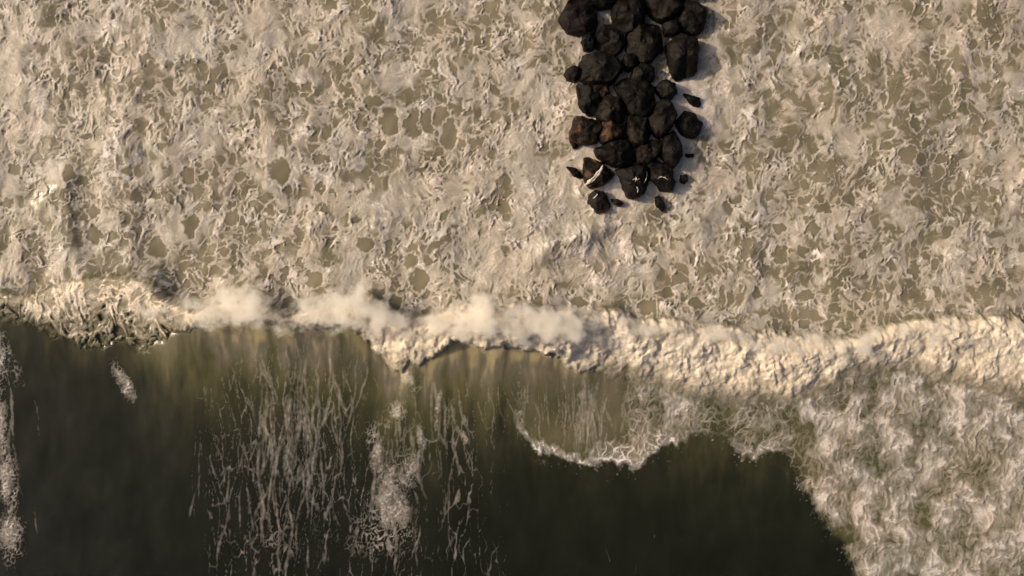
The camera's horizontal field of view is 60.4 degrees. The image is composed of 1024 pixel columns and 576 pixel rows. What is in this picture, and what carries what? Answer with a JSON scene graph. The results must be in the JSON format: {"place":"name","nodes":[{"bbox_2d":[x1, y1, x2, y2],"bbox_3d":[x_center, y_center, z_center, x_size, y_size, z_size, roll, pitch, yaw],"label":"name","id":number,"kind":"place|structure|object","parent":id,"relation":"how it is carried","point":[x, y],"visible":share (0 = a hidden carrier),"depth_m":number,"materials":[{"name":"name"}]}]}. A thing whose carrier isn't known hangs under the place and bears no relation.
{"place":"outdoors","nodes":[
{"label":"outdoors","id":0,"kind":"place"},
{"bbox_2d":[0,0,1023,575],"bbox_3d":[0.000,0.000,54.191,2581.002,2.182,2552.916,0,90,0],"label":"sea","id":1,"kind":"structure","parent":0,"point":[106,472],"depth_m":54.91,"materials":[{"name":"liquid"}]},
{"bbox_2d":[0,0,1023,336],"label":"surf foam","id":2,"kind":"object","parent":1,"relation":"on","point":[602,256],"visible":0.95,"depth_m":54.94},
{"bbox_2d":[0,320,1023,575],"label":"foam streaks","id":3,"kind":"object","parent":1,"relation":"on","point":[984,426],"visible":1,"depth_m":54.79,"materials":[{"name":"white liquid"}]},
{"bbox_2d":[0,273,1023,403],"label":"breaker foam","id":4,"kind":"object","parent":1,"relation":"on","point":[979,351],"visible":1,"depth_m":53.73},
{"bbox_2d":[563,65,581,82],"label":"boulder","id":5,"kind":"object","parent":1,"relation":"on","point":[572,73],"visible":0.94,"depth_m":54.11,"materials":[{"name":"black stone"}]},
{"bbox_2d":[570,141,577,148],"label":"boulder","id":6,"kind":"object","parent":1,"relation":"on","point":[574,145],"visible":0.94,"depth_m":54.64,"materials":[{"name":"black stone"}]},
{"bbox_2d":[566,166,582,178],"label":"boulder","id":7,"kind":"object","parent":1,"relation":"on","point":[575,172],"visible":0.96,"depth_m":54.69,"materials":[{"name":"black stone"}]},
{"bbox_2d":[558,0,597,36],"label":"boulder","id":8,"kind":"object","parent":1,"relation":"in","point":[577,18],"visible":0.94,"depth_m":54.19,"materials":[{"name":"black stone"}]},
{"bbox_2d":[569,116,601,145],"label":"boulder","id":9,"kind":"object","parent":1,"relation":"in","point":[584,131],"visible":0.95,"depth_m":54.09,"materials":[{"name":"brown stone"}]},
{"bbox_2d":[580,32,594,52],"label":"boulder","id":10,"kind":"object","parent":1,"relation":"on","point":[587,42],"visible":0.96,"depth_m":54.23,"materials":[{"name":"black stone"}]},
{"bbox_2d":[576,84,601,116],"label":"boulder","id":11,"kind":"object","parent":1,"relation":"on","point":[589,99],"visible":0.93,"depth_m":54.19,"materials":[{"name":"black stone"}]},
{"bbox_2d":[582,157,614,188],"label":"boulder","id":12,"kind":"object","parent":1,"relation":"in","point":[596,174],"visible":0.98,"depth_m":54.21,"materials":[{"name":"brown stone"}]},
{"bbox_2d":[580,0,616,10],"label":"boulder","id":13,"kind":"object","parent":1,"relation":"on","point":[602,5],"visible":0.78,"depth_m":54.15,"materials":[{"name":"black stone"}]},
{"bbox_2d":[587,190,610,213],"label":"boulder","id":14,"kind":"object","parent":1,"relation":"on","point":[598,201],"visible":0.97,"depth_m":54.42,"materials":[{"name":"black stone"}]},
{"bbox_2d":[592,84,609,98],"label":"boulder","id":15,"kind":"object","parent":1,"relation":"on","point":[603,90],"visible":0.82,"depth_m":54.15,"materials":[{"name":"brown stone"}]},
{"bbox_2d":[578,51,624,85],"bbox_3d":[5.396,-13.558,54.643,3.162,2.132,2.210,0,90,0],"label":"boulder","id":16,"kind":"object","parent":1,"relation":"on","point":[600,67],"visible":0.88,"depth_m":53.89,"materials":[{"name":"black stone"}]},
{"bbox_2d":[594,94,625,123],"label":"boulder","id":17,"kind":"object","parent":1,"relation":"on","point":[611,108],"visible":0.97,"depth_m":53.80,"materials":[{"name":"black stone"}]},
{"bbox_2d":[594,24,627,56],"bbox_3d":[6.165,-15.389,54.909,2.020,1.890,2.010,33,90,0],"label":"boulder","id":18,"kind":"object","parent":1,"relation":"in","point":[611,39],"visible":0.91,"depth_m":54.27,"materials":[{"name":"black stone"}]},
{"bbox_2d":[598,121,627,144],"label":"boulder","id":19,"kind":"object","parent":1,"relation":"on","point":[611,131],"visible":0.91,"depth_m":53.92,"materials":[{"name":"brown stone"}]},
{"bbox_2d":[593,139,634,167],"bbox_3d":[6.355,-8.274,54.730,2.465,2.112,1.792,-10,90,0],"label":"boulder","id":20,"kind":"object","parent":1,"relation":"on","point":[619,153],"visible":0.96,"depth_m":53.96,"materials":[{"name":"black stone"}]},
{"bbox_2d":[611,199,623,206],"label":"boulder","id":21,"kind":"object","parent":1,"relation":"on","point":[617,202],"visible":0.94,"depth_m":54.60,"materials":[{"name":"black stone"}]},
{"bbox_2d":[610,0,645,33],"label":"boulder","id":22,"kind":"object","parent":1,"relation":"in","point":[627,16],"visible":0.94,"depth_m":53.88,"materials":[{"name":"black stone"}]},
{"bbox_2d":[621,53,637,72],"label":"boulder","id":23,"kind":"object","parent":1,"relation":"on","point":[629,62],"visible":0.93,"depth_m":53.99,"materials":[{"name":"black stone"}]},
{"bbox_2d":[615,164,649,199],"bbox_3d":[7.713,-6.755,54.853,2.077,1.957,2.261,-23,90,0],"label":"boulder","id":24,"kind":"object","parent":1,"relation":"in","point":[634,180],"visible":0.98,"depth_m":54.15,"materials":[{"name":"black stone"}]},
{"bbox_2d":[613,78,655,116],"bbox_3d":[7.590,-11.724,54.526,2.601,2.135,2.570,0,90,0],"label":"boulder","id":25,"kind":"object","parent":1,"relation":"on","point":[637,98],"visible":0.96,"depth_m":53.82,"materials":[{"name":"black stone"}]},
{"bbox_2d":[625,115,650,147],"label":"boulder","id":26,"kind":"object","parent":1,"relation":"on","point":[638,131],"visible":0.86,"depth_m":53.88,"materials":[{"name":"black stone"}]},
{"bbox_2d":[630,63,654,82],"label":"boulder","id":27,"kind":"object","parent":1,"relation":"on","point":[640,72],"visible":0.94,"depth_m":54.08,"materials":[{"name":"black stone"}]},
{"bbox_2d":[625,23,663,64],"bbox_3d":[8.194,-15.074,54.810,2.491,2.157,2.731,0,90,0],"label":"boulder","id":28,"kind":"object","parent":1,"relation":"on","point":[644,44],"visible":0.91,"depth_m":54.05,"materials":[{"name":"black stone"}]},
{"bbox_2d":[634,139,662,165],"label":"boulder","id":29,"kind":"object","parent":1,"relation":"on","point":[648,152],"visible":0.94,"depth_m":54.06,"materials":[{"name":"black stone"}]},
{"bbox_2d":[655,195,664,211],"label":"boulder","id":30,"kind":"object","parent":1,"relation":"on","point":[659,204],"visible":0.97,"depth_m":54.58,"materials":[{"name":"black stone"}]},
{"bbox_2d":[647,99,677,139],"bbox_3d":[9.271,-10.474,54.526,1.734,1.873,2.397,33,90,0],"label":"boulder","id":31,"kind":"object","parent":1,"relation":"in","point":[661,117],"visible":0.92,"depth_m":53.81,"materials":[{"name":"black stone"}]},
{"bbox_2d":[649,160,675,191],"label":"boulder","id":32,"kind":"object","parent":1,"relation":"on","point":[662,179],"visible":0.94,"depth_m":54.23,"materials":[{"name":"black stone"}]},
{"bbox_2d":[643,0,685,24],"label":"boulder","id":33,"kind":"object","parent":1,"relation":"on","point":[660,12],"visible":0.86,"depth_m":54.05,"materials":[{"name":"black stone"}]},
{"bbox_2d":[655,79,677,100],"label":"boulder","id":34,"kind":"object","parent":1,"relation":"on","point":[666,89],"visible":0.93,"depth_m":54.06,"materials":[{"name":"black stone"}]},
{"bbox_2d":[662,20,678,37],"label":"boulder","id":35,"kind":"object","parent":1,"relation":"on","point":[670,28],"visible":0.96,"depth_m":54.06,"materials":[{"name":"black stone"}]},
{"bbox_2d":[659,130,682,168],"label":"boulder","id":36,"kind":"object","parent":1,"relation":"in","point":[671,155],"visible":0.91,"depth_m":53.96,"materials":[{"name":"black stone"}]},
{"bbox_2d":[665,32,699,80],"bbox_3d":[10.543,-14.341,54.630,2.100,2.134,3.012,0,90,0],"label":"boulder","id":37,"kind":"object","parent":1,"relation":"in","point":[682,52],"visible":0.98,"depth_m":53.98,"materials":[{"name":"black stone"}]},
{"bbox_2d":[679,174,687,183],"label":"boulder","id":38,"kind":"object","parent":1,"relation":"on","point":[683,179],"visible":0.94,"depth_m":54.64,"materials":[{"name":"black stone"}]},
{"bbox_2d":[675,111,702,138],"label":"boulder","id":39,"kind":"object","parent":1,"relation":"on","point":[688,124],"visible":0.98,"depth_m":54.29,"materials":[{"name":"black stone"}]},
{"bbox_2d":[685,154,693,157],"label":"boulder","id":40,"kind":"object","parent":1,"relation":"on","point":[689,155],"visible":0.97,"depth_m":54.67,"materials":[{"name":"black stone"}]},
{"bbox_2d":[676,0,707,36],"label":"boulder","id":41,"kind":"object","parent":1,"relation":"in","point":[691,17],"visible":0.91,"depth_m":54.08,"materials":[{"name":"black stone"}]},
{"bbox_2d":[683,93,700,107],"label":"boulder","id":42,"kind":"object","parent":1,"relation":"on","point":[693,101],"visible":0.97,"depth_m":54.56,"materials":[{"name":"black stone"}]}
]}

